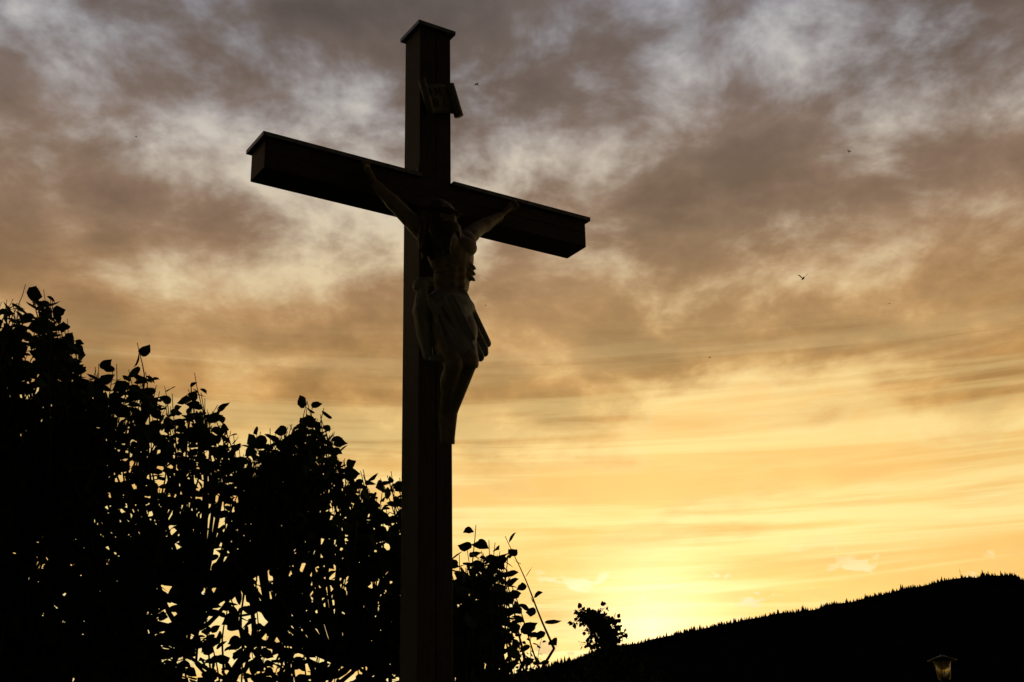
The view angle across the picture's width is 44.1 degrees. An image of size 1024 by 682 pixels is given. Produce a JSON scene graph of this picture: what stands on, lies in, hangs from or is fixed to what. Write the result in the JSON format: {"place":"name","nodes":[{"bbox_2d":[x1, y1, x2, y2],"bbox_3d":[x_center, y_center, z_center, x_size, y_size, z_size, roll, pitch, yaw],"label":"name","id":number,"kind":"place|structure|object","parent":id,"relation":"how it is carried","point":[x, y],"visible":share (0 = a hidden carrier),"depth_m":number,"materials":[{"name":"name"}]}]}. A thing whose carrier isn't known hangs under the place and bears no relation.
{"place":"outdoors","nodes":[
{"label":"outdoors","id":0,"kind":"place"},
{"bbox_2d":[0,0,1023,681],"label":"sky","id":1,"kind":"structure","parent":0,"point":[835,440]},
{"bbox_3d":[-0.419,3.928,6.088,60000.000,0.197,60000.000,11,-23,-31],"label":"ground","id":2,"kind":"structure","parent":0,"visible":0},
{"bbox_2d":[0,284,560,681],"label":"tree","id":3,"kind":"object","parent":2,"relation":"on","point":[58,484],"visible":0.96,"depth_m":9.89,"materials":[{"name":"black plant"}]},
{"bbox_2d":[246,19,589,681],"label":"cross","id":4,"kind":"object","parent":2,"relation":"on","point":[423,176],"visible":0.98,"depth_m":7.41,"materials":[{"name":"brown wood"}]},
{"bbox_2d":[361,160,518,444],"bbox_3d":[-0.323,-0.237,7.320,1.104,1.703,0.419,11,-23,-31],"label":"statue","id":5,"kind":"object","parent":4,"relation":"attached to","point":[449,326],"visible":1,"depth_m":7.25,"materials":[{"name":"brown wood"}]},
{"bbox_2d":[506,601,672,681],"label":"tree","id":6,"kind":"object","parent":2,"relation":"on","point":[607,641],"visible":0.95,"depth_m":15.96,"materials":[{"name":"black plant"}]},
{"bbox_2d":[509,568,1023,681],"bbox_3d":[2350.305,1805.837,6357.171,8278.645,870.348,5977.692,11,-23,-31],"label":"hill forest","id":7,"kind":"object","parent":2,"relation":"on","point":[974,626],"visible":0.85,"depth_m":4499.45,"materials":[{"name":"black plant"}]},
{"bbox_2d":[928,654,956,681],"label":"street lamp","id":8,"kind":"object","parent":2,"relation":"on","point":[942,663],"visible":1,"depth_m":24.34,"materials":[{"name":"grey metal"}]}
]}

